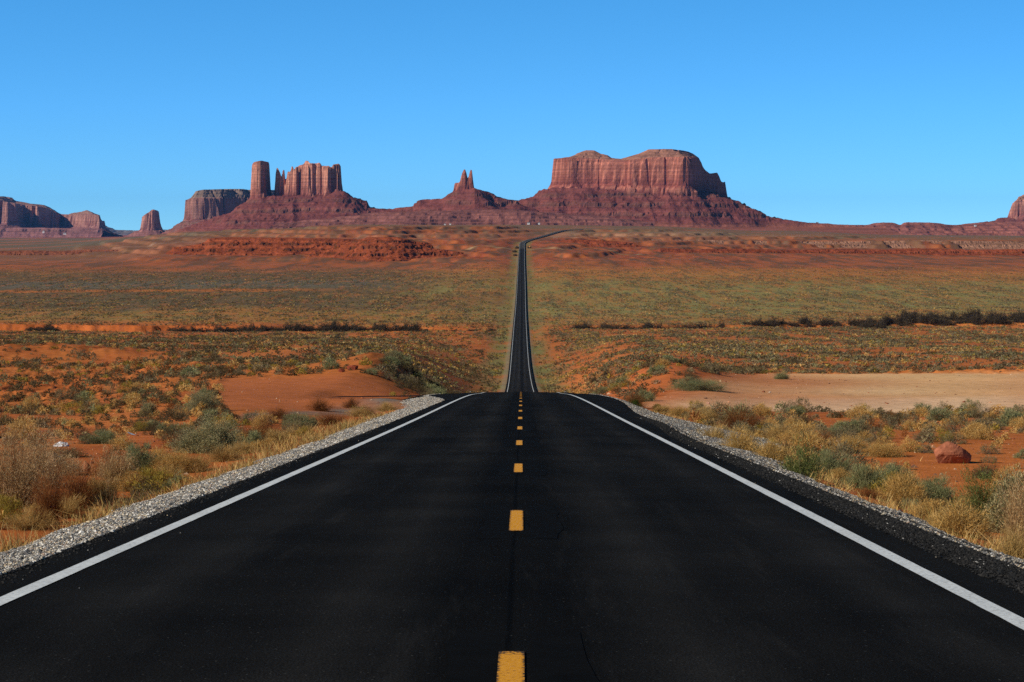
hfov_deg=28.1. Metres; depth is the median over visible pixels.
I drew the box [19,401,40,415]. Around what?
desert shrub
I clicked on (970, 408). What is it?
golden bush
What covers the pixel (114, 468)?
dry bush
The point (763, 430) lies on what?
desert shrub
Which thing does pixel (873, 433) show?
desert shrub
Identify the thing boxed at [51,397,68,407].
desert shrub
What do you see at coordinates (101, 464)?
rusty bush
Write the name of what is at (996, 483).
desert shrub
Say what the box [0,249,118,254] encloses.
hill
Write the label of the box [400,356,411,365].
desert shrub
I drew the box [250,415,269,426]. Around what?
desert shrub
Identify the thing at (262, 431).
rusty bush
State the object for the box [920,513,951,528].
straw grass
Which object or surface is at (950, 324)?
thicket bush
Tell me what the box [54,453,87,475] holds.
dry bush
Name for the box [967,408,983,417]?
desert shrub
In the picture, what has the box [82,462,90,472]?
boulder
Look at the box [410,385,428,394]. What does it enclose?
desert shrub
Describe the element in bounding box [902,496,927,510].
desert shrub
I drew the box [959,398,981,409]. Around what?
green bush
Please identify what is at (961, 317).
thicket bush
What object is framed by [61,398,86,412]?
desert shrub
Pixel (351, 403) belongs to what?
rusty bush
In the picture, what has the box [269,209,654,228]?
hill
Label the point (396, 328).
thicket bush
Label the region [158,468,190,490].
desert shrub
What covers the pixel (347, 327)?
thicket bush
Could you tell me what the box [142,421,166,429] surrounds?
desert shrub
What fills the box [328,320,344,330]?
thicket bush
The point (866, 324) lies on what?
thicket bush
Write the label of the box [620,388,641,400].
desert shrub
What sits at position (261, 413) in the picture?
desert shrub
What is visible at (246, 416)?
desert shrub
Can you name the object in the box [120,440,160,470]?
sagebrush
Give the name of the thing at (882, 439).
desert shrub
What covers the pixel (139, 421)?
desert shrub
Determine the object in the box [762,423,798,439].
straw grass
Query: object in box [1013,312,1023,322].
thicket bush
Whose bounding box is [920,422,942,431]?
desert shrub
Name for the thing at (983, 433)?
desert shrub
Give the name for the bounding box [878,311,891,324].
thicket bush
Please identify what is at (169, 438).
desert shrub
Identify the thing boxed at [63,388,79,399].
desert shrub
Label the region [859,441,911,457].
golden bush
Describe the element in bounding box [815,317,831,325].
thicket bush
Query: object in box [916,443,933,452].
desert shrub
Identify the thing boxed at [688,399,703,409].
desert shrub
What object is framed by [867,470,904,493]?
desert shrub
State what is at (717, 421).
desert shrub
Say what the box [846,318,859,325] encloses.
thicket bush
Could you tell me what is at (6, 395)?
desert shrub
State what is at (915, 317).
thicket bush
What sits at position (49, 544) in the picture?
gravel
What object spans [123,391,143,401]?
desert shrub
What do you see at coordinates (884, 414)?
desert shrub
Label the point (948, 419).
desert shrub
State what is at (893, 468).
sagebrush
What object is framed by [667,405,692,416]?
golden bush
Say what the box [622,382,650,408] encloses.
rusty bush
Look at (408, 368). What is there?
desert shrub
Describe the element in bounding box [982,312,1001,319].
thicket bush
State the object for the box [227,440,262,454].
straw grass
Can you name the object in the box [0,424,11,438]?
desert shrub
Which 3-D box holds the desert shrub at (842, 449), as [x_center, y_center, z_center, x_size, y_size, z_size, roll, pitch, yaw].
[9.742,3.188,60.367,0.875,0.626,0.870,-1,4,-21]
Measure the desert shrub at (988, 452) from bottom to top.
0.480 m
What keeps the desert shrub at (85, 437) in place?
on the ground at (486, 246)
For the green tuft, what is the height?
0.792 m
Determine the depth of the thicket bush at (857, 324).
1200.43 m
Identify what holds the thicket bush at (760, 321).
on the ground at (486, 246)
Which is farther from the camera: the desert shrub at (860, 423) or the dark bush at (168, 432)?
the desert shrub at (860, 423)
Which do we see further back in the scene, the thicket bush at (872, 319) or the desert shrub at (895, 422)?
the thicket bush at (872, 319)
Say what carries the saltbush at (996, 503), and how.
on the ground at (486, 246)
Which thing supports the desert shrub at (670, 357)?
on the ground at (486, 246)
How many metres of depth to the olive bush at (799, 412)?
113.55 m
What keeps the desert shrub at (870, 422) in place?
on the ground at (486, 246)
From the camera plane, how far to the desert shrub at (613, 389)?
184.18 m
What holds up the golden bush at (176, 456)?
on the ground at (486, 246)
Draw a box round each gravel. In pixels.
[0,392,474,575]
[566,392,1023,568]
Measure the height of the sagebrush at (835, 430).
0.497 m
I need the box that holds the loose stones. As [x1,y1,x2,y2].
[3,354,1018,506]
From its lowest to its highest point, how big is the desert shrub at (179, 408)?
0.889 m
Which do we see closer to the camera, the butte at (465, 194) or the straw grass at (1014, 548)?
the straw grass at (1014, 548)
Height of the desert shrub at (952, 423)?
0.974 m
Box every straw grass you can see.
[0,502,67,531]
[55,492,91,517]
[87,466,123,500]
[154,460,193,480]
[178,448,219,472]
[201,439,254,462]
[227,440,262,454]
[258,426,289,443]
[283,424,322,436]
[341,404,379,416]
[374,401,400,411]
[651,403,674,412]
[679,407,719,419]
[695,419,730,439]
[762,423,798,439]
[782,427,827,442]
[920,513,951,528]
[978,519,1023,558]
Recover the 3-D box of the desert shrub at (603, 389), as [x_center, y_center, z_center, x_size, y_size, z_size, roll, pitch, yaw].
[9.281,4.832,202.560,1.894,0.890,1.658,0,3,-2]
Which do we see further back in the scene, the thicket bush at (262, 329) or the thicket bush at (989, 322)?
the thicket bush at (989, 322)
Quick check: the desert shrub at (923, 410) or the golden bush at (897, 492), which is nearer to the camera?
the golden bush at (897, 492)
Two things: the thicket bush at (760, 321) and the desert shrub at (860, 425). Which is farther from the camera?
the thicket bush at (760, 321)
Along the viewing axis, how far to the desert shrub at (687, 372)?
183.43 m
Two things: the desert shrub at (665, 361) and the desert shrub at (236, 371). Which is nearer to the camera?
the desert shrub at (236, 371)
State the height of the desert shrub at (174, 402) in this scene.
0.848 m
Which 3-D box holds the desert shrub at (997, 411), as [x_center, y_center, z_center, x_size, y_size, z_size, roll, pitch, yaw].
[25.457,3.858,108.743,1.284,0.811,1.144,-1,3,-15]
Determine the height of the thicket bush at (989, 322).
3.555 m
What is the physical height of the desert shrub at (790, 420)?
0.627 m
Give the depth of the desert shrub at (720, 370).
195.91 m
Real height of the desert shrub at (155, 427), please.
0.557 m
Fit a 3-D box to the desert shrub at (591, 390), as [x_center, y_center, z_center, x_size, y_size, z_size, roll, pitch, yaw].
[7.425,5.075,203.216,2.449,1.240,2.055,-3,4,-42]
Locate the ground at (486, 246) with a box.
[0,224,1023,551]
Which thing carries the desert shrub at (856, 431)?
on the ground at (486, 246)
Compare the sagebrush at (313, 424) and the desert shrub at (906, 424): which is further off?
the sagebrush at (313, 424)
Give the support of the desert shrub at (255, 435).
on the ground at (486, 246)
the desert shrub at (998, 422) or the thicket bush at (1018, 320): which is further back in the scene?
the thicket bush at (1018, 320)
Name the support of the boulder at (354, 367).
on the ground at (486, 246)
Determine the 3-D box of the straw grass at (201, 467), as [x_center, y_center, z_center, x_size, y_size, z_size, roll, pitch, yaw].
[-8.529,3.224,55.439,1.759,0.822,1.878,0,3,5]
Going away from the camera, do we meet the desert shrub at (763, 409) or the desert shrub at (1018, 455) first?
the desert shrub at (1018, 455)
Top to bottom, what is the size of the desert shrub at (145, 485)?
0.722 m
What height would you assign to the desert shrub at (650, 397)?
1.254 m
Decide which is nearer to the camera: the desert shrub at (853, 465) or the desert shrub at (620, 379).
the desert shrub at (853, 465)
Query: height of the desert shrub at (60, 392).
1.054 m
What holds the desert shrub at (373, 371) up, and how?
on the ground at (486, 246)
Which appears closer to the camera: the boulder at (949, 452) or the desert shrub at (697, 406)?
the boulder at (949, 452)
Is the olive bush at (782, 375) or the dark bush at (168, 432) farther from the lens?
the olive bush at (782, 375)
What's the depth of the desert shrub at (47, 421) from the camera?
102.12 m
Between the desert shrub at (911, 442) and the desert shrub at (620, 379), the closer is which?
the desert shrub at (911, 442)
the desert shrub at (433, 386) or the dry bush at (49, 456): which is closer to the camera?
the dry bush at (49, 456)
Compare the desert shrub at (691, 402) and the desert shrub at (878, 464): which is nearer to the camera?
the desert shrub at (878, 464)
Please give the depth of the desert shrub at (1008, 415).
95.76 m
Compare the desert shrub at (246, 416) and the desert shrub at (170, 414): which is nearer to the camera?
the desert shrub at (246, 416)
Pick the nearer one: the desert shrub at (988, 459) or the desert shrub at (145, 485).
the desert shrub at (145, 485)
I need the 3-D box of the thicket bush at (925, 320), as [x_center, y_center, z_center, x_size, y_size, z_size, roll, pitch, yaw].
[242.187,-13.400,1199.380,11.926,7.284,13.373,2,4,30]
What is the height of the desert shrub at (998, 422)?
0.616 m
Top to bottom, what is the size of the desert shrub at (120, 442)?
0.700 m
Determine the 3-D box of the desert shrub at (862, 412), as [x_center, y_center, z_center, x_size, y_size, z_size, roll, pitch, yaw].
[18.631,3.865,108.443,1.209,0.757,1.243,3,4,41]
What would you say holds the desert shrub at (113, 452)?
on the ground at (486, 246)
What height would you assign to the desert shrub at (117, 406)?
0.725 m
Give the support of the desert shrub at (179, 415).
on the ground at (486, 246)
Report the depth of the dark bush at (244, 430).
70.05 m
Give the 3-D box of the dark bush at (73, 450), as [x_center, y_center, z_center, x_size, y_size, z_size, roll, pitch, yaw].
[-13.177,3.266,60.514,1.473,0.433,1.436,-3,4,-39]
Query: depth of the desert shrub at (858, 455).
55.71 m
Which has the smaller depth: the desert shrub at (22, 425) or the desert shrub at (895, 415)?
the desert shrub at (22, 425)
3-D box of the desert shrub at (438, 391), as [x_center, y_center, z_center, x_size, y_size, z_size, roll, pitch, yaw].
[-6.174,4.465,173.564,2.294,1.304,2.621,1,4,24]
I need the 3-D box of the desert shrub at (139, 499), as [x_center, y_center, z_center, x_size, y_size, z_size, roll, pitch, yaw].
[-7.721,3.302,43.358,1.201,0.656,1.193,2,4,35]
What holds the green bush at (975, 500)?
on the ground at (486, 246)
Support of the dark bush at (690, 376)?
on the ground at (486, 246)
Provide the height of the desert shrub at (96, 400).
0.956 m
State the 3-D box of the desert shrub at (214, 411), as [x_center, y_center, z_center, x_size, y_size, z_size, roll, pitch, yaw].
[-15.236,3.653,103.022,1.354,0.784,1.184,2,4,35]
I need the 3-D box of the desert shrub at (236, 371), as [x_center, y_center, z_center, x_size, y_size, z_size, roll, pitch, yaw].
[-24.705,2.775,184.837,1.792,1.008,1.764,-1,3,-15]
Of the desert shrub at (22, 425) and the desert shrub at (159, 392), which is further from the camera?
the desert shrub at (159, 392)
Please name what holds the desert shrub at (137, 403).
on the ground at (486, 246)
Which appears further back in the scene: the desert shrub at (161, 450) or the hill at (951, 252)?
the hill at (951, 252)
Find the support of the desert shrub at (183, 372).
on the ground at (486, 246)
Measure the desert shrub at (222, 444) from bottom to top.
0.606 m
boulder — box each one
[42,451,65,463]
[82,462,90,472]
[347,365,357,369]
[934,441,971,463]
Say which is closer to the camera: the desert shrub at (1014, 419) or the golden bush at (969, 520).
the golden bush at (969, 520)
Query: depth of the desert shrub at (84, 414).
107.30 m
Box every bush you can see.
[0,387,95,508]
[0,489,28,524]
[8,408,81,487]
[39,325,49,330]
[52,447,90,457]
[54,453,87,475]
[81,434,142,490]
[82,428,120,443]
[86,451,121,476]
[114,468,147,491]
[132,464,165,480]
[149,444,205,472]
[154,423,196,440]
[210,325,228,331]
[236,424,258,435]
[241,414,284,442]
[249,322,257,330]
[258,325,267,331]
[266,323,276,330]
[268,406,292,418]
[279,322,290,330]
[281,323,292,330]
[291,322,304,330]
[292,323,308,331]
[302,323,311,331]
[303,393,338,411]
[309,409,354,424]
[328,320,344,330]
[340,396,363,407]
[341,325,350,330]
[375,323,390,330]
[385,324,401,330]
[407,323,418,330]
[412,319,422,330]
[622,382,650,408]
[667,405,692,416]
[682,372,702,381]
[698,320,707,328]
[709,400,764,428]
[717,423,764,452]
[750,434,796,464]
[751,403,766,412]
[754,319,763,324]
[765,315,782,326]
[772,371,790,378]
[775,431,826,482]
[782,320,801,325]
[783,405,806,416]
[796,412,816,423]
[797,316,812,323]
[798,314,811,323]
[803,322,814,327]
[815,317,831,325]
[820,433,874,453]
[827,465,854,482]
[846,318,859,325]
[853,315,864,326]
[858,319,872,325]
[858,323,874,327]
[859,316,877,323]
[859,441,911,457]
[871,321,885,327]
[872,467,933,507]
[875,320,885,328]
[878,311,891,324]
[881,315,896,323]
[892,313,906,324]
[897,317,913,325]
[899,308,909,318]
[900,313,916,322]
[906,496,945,519]
[911,311,924,322]
[914,313,935,323]
[923,490,1003,539]
[925,313,943,320]
[934,317,954,324]
[937,313,952,320]
[943,319,955,325]
[948,312,958,319]
[949,314,967,320]
[949,460,1015,521]
[953,319,964,323]
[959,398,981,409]
[961,309,977,318]
[963,404,978,413]
[970,314,983,324]
[970,461,1000,478]
[981,318,999,323]
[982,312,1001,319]
[989,445,1023,544]
[991,312,1006,323]
[1008,311,1018,319]
[1009,317,1023,322]
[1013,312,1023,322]
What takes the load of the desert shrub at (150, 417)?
on the ground at (486, 246)
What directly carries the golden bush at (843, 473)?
on the ground at (486, 246)
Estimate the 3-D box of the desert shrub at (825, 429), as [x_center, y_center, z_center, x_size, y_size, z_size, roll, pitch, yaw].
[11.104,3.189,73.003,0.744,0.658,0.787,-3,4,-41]
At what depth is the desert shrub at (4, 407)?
131.00 m
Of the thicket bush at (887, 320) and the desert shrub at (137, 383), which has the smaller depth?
the desert shrub at (137, 383)
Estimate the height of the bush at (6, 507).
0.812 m
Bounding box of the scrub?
[0,261,1023,528]
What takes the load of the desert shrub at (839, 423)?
on the ground at (486, 246)
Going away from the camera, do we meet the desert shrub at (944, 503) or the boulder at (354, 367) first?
the desert shrub at (944, 503)
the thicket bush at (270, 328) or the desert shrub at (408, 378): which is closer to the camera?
the desert shrub at (408, 378)
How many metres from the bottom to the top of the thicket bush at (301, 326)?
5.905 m
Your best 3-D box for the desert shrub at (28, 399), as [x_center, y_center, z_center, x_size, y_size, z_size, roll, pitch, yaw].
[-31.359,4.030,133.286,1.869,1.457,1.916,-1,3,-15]
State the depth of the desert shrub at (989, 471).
53.17 m
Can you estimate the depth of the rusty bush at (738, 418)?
84.38 m
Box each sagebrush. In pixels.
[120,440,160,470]
[279,410,324,428]
[659,376,729,391]
[802,444,858,474]
[816,426,853,436]
[839,460,890,490]
[874,457,913,485]
[904,476,934,491]
[913,471,966,507]
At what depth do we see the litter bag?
65.92 m
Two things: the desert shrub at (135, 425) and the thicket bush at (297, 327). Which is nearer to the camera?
the desert shrub at (135, 425)
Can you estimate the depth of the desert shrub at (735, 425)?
72.88 m
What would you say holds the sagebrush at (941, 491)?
on the ground at (486, 246)
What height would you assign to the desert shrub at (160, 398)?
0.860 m
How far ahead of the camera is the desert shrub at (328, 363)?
183.13 m
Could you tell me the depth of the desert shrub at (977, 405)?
115.95 m
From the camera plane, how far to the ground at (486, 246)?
1543.87 m
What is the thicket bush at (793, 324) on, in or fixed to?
on the ground at (486, 246)
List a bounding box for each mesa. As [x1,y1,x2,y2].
[0,196,122,237]
[162,189,273,233]
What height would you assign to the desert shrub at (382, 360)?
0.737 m
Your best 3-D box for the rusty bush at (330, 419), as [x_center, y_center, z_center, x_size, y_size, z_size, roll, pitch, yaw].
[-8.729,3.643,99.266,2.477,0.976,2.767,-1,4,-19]
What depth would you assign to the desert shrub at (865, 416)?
96.88 m
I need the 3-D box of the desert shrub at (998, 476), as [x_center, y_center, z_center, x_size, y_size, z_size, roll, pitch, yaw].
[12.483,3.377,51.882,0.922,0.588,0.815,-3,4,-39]
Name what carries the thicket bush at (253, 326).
on the ground at (486, 246)
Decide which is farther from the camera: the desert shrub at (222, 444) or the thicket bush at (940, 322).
the thicket bush at (940, 322)
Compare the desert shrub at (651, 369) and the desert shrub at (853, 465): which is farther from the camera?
the desert shrub at (651, 369)
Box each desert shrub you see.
[0,393,17,401]
[0,399,13,412]
[0,413,40,438]
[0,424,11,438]
[19,394,41,410]
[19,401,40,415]
[29,433,49,445]
[34,414,53,427]
[41,426,62,436]
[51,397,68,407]
[53,387,69,398]
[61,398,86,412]
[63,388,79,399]
[69,424,90,437]
[73,390,96,402]
[78,400,105,413]
[78,433,94,443]
[80,412,97,423]
[86,397,102,407]
[87,376,101,385]
[87,487,124,510]
[98,446,123,458]
[100,379,119,394]
[106,400,122,408]
[106,431,134,449]
[117,378,133,392]
[119,481,164,506]
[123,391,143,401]
[124,381,149,391]
[125,419,151,430]
[125,476,168,500]
[126,462,188,501]
[128,475,180,503]
[130,417,147,427]
[131,420,152,431]
[132,399,150,407]
[136,410,153,421]
[140,388,154,398]
[142,415,157,422]
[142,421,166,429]
[142,425,165,434]
[143,372,161,381]
[149,393,167,403]
[151,445,170,459]
[153,390,172,397]
[154,409,173,419]
[155,420,168,433]
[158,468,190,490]
[159,429,182,447]
[167,421,184,431]
[168,398,184,410]
[170,412,185,419]
[171,405,192,416]
[171,428,189,441]
[174,375,193,385]
[176,379,193,389]
[178,364,196,376]
[196,386,215,398]
[199,408,219,415]
[207,412,239,427]
[207,436,232,452]
[211,365,228,374]
[218,409,230,415]
[232,367,246,374]
[232,432,247,441]
[238,410,264,424]
[241,427,267,445]
[248,440,263,450]
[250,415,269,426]
[253,410,275,423]
[257,437,280,446]
[284,416,311,430]
[292,423,312,436]
[320,355,340,369]
[366,367,378,374]
[378,357,388,362]
[379,355,402,365]
[380,367,396,380]
[383,350,399,357]
[389,355,407,365]
[394,380,407,388]
[397,372,417,383]
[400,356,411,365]
[401,363,413,370]
[401,378,419,388]
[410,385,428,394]
[418,377,430,386]
[421,387,436,394]
[422,382,445,391]
[430,387,449,393]
[579,388,595,393]
[594,389,608,395]
[598,386,609,393]
[607,382,619,390]
[610,387,621,393]
[612,375,629,387]
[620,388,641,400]
[632,388,655,401]
[645,364,666,374]
[654,357,671,365]
[662,355,679,362]
[681,367,693,375]
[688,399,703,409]
[688,399,709,412]
[702,397,733,418]
[707,364,727,374]
[707,418,723,426]
[718,401,756,423]
[729,419,755,433]
[731,365,747,371]
[752,366,765,373]
[752,402,774,416]
[756,424,769,436]
[760,416,780,425]
[777,408,804,422]
[777,430,794,441]
[778,441,796,450]
[780,399,796,410]
[783,417,798,426]
[785,419,814,434]
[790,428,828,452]
[795,396,814,411]
[817,422,829,435]
[817,428,835,441]
[822,437,837,445]
[825,426,845,439]
[826,432,877,469]
[829,417,860,430]
[831,440,853,457]
[833,426,858,439]
[838,423,855,435]
[845,456,862,472]
[847,404,871,417]
[847,419,869,430]
[849,416,873,431]
[850,413,873,423]
[852,426,869,439]
[854,403,876,416]
[854,430,872,439]
[854,437,872,446]
[855,408,877,418]
[858,461,886,475]
[864,415,889,430]
[864,422,892,442]
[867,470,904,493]
[871,486,892,502]
[872,436,894,446]
[873,409,889,417]
[874,462,895,475]
[875,424,895,438]
[878,410,896,420]
[878,413,901,428]
[882,412,903,422]
[898,435,926,451]
[900,417,916,429]
[901,413,917,422]
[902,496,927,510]
[911,430,931,441]
[913,402,933,413]
[913,405,929,416]
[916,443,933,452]
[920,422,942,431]
[923,406,957,420]
[929,496,950,509]
[932,400,952,409]
[933,428,951,441]
[938,431,967,443]
[939,414,966,431]
[943,415,963,424]
[954,427,976,438]
[961,421,985,437]
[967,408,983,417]
[968,397,989,413]
[970,421,998,439]
[971,415,993,432]
[975,443,999,454]
[977,454,1000,462]
[978,469,1000,478]
[981,410,999,419]
[983,406,1001,418]
[988,421,1007,429]
[988,477,1003,489]
[992,464,1021,481]
[995,407,1023,426]
[1009,416,1023,426]
[1011,404,1023,417]
[1013,415,1023,429]
[1013,447,1023,458]
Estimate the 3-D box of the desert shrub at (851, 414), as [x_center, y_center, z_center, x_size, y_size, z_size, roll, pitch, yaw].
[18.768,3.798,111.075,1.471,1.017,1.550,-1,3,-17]
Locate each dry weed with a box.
[20,460,72,524]
[49,455,108,511]
[852,486,888,499]
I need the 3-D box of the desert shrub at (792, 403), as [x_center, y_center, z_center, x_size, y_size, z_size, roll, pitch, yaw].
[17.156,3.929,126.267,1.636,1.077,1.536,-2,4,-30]
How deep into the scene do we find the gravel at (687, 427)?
38.74 m
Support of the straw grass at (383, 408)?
on the ground at (486, 246)
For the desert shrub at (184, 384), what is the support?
on the ground at (486, 246)
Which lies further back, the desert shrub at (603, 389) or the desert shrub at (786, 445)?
the desert shrub at (603, 389)
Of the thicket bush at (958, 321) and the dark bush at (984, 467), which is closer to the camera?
the dark bush at (984, 467)
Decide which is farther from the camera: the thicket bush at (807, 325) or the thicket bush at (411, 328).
the thicket bush at (807, 325)
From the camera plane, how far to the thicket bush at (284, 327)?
1143.41 m
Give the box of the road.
[0,229,1023,681]
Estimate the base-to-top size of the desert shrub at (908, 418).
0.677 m
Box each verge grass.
[0,407,395,551]
[653,410,1023,558]
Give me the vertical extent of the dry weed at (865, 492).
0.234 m
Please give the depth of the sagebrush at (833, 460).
51.94 m
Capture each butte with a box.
[124,209,164,236]
[175,161,374,231]
[367,169,538,212]
[516,149,903,234]
[978,195,1023,222]
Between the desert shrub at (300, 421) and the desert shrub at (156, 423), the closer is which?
the desert shrub at (300, 421)
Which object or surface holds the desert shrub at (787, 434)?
on the ground at (486, 246)
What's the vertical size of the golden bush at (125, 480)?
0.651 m
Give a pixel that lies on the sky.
(843, 112)
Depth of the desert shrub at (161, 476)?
44.04 m
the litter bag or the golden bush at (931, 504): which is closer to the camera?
the golden bush at (931, 504)
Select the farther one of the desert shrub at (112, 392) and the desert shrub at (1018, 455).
the desert shrub at (112, 392)
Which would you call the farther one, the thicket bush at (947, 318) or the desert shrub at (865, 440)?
the thicket bush at (947, 318)
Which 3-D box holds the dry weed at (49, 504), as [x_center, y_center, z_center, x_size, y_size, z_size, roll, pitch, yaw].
[-9.535,3.067,42.096,1.144,1.532,1.096,-3,4,-40]
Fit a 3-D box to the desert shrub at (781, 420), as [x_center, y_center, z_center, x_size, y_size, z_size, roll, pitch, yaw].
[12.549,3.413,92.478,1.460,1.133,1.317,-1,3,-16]
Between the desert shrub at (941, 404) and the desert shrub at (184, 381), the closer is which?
the desert shrub at (941, 404)
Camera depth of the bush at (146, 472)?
52.65 m
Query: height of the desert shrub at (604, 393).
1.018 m
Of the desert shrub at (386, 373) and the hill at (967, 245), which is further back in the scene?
the hill at (967, 245)
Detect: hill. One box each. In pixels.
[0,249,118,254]
[105,225,165,234]
[165,237,358,255]
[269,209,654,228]
[305,237,463,261]
[554,239,644,246]
[651,239,1023,249]
[653,248,1023,255]
[818,221,1023,235]
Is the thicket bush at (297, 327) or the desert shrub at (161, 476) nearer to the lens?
the desert shrub at (161, 476)
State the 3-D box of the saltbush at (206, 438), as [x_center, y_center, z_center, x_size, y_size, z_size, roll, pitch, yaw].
[-9.197,2.793,62.513,2.606,1.455,2.781,-3,5,-45]
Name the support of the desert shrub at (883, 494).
on the ground at (486, 246)
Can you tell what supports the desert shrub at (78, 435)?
on the ground at (486, 246)
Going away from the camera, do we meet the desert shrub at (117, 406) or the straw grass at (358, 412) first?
the straw grass at (358, 412)
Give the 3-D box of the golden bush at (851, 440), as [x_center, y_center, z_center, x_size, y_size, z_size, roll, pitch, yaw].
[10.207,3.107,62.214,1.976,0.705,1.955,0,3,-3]
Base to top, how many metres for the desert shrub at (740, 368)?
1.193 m
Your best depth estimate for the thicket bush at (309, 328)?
1142.23 m
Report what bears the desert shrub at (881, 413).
on the ground at (486, 246)
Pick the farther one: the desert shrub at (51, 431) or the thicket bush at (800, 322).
the thicket bush at (800, 322)
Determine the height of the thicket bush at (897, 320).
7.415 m
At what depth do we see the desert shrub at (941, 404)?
127.00 m
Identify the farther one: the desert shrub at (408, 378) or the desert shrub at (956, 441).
the desert shrub at (408, 378)
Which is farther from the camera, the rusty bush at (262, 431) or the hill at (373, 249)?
the hill at (373, 249)
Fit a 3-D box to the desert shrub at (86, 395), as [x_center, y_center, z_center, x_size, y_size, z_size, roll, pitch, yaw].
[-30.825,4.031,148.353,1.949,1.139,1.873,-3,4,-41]
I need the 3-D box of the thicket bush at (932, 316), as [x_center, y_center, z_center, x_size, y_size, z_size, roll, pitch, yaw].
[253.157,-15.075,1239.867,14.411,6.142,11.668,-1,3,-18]
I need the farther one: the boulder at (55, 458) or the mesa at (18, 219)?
the mesa at (18, 219)
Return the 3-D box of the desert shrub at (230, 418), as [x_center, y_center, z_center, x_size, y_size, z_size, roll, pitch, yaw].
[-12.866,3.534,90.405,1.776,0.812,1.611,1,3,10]
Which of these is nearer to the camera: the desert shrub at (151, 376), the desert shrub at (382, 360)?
the desert shrub at (151, 376)
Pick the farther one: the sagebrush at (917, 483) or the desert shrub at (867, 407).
the desert shrub at (867, 407)
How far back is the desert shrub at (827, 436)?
68.38 m
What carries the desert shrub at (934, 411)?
on the ground at (486, 246)
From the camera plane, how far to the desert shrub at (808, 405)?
127.61 m
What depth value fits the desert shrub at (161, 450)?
59.51 m
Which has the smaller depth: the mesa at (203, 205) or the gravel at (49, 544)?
the gravel at (49, 544)
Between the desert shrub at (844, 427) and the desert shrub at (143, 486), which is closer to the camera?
the desert shrub at (143, 486)
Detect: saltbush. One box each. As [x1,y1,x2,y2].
[138,400,157,416]
[164,429,208,453]
[169,410,246,453]
[184,383,224,410]
[983,465,1023,533]
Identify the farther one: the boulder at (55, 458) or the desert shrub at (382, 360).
the desert shrub at (382, 360)
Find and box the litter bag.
[54,441,68,446]
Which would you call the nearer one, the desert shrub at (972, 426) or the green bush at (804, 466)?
the green bush at (804, 466)
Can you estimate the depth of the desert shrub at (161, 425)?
82.11 m
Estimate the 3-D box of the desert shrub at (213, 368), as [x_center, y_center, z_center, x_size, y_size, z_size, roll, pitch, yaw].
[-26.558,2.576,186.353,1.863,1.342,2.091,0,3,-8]
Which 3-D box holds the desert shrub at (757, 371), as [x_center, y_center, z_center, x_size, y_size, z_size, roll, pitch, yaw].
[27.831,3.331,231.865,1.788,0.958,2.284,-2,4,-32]
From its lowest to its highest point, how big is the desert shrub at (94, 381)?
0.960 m
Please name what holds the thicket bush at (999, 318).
on the ground at (486, 246)
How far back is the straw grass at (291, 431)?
74.39 m
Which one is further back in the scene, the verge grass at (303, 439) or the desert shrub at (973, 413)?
the desert shrub at (973, 413)
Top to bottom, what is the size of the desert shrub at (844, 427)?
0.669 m
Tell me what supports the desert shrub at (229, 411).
on the ground at (486, 246)
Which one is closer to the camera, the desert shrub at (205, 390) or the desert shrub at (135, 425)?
the desert shrub at (135, 425)
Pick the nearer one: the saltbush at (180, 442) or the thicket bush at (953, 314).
the saltbush at (180, 442)
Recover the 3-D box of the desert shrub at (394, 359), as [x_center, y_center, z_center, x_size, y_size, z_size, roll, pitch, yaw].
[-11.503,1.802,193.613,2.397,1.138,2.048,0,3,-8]
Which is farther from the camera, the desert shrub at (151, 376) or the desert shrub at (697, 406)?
the desert shrub at (151, 376)
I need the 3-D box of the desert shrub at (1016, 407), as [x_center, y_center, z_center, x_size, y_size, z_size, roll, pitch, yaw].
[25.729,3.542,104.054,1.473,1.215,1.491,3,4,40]
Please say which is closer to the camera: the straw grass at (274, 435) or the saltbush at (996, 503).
the saltbush at (996, 503)
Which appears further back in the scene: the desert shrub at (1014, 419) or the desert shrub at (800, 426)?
the desert shrub at (1014, 419)
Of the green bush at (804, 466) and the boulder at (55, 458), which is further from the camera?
the boulder at (55, 458)
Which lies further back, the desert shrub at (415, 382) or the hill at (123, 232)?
the hill at (123, 232)
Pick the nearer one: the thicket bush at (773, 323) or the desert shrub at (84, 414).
the desert shrub at (84, 414)
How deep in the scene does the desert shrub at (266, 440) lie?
64.39 m
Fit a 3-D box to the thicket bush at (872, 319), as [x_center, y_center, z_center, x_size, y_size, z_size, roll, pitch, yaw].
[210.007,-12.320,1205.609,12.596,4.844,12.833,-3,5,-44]
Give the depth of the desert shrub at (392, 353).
199.95 m
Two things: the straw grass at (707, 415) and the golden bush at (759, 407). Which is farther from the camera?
the golden bush at (759, 407)
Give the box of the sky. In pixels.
[0,0,1023,229]
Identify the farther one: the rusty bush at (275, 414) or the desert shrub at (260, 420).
the rusty bush at (275, 414)
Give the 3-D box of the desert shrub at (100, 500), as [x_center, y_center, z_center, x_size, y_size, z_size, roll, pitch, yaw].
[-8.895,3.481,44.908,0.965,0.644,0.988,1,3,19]
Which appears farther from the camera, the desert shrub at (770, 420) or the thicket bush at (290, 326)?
the thicket bush at (290, 326)
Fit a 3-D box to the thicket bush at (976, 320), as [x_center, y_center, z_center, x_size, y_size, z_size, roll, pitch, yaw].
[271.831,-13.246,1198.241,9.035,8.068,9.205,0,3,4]
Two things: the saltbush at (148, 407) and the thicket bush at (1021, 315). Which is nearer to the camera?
the saltbush at (148, 407)
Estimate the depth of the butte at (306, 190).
8196.56 m

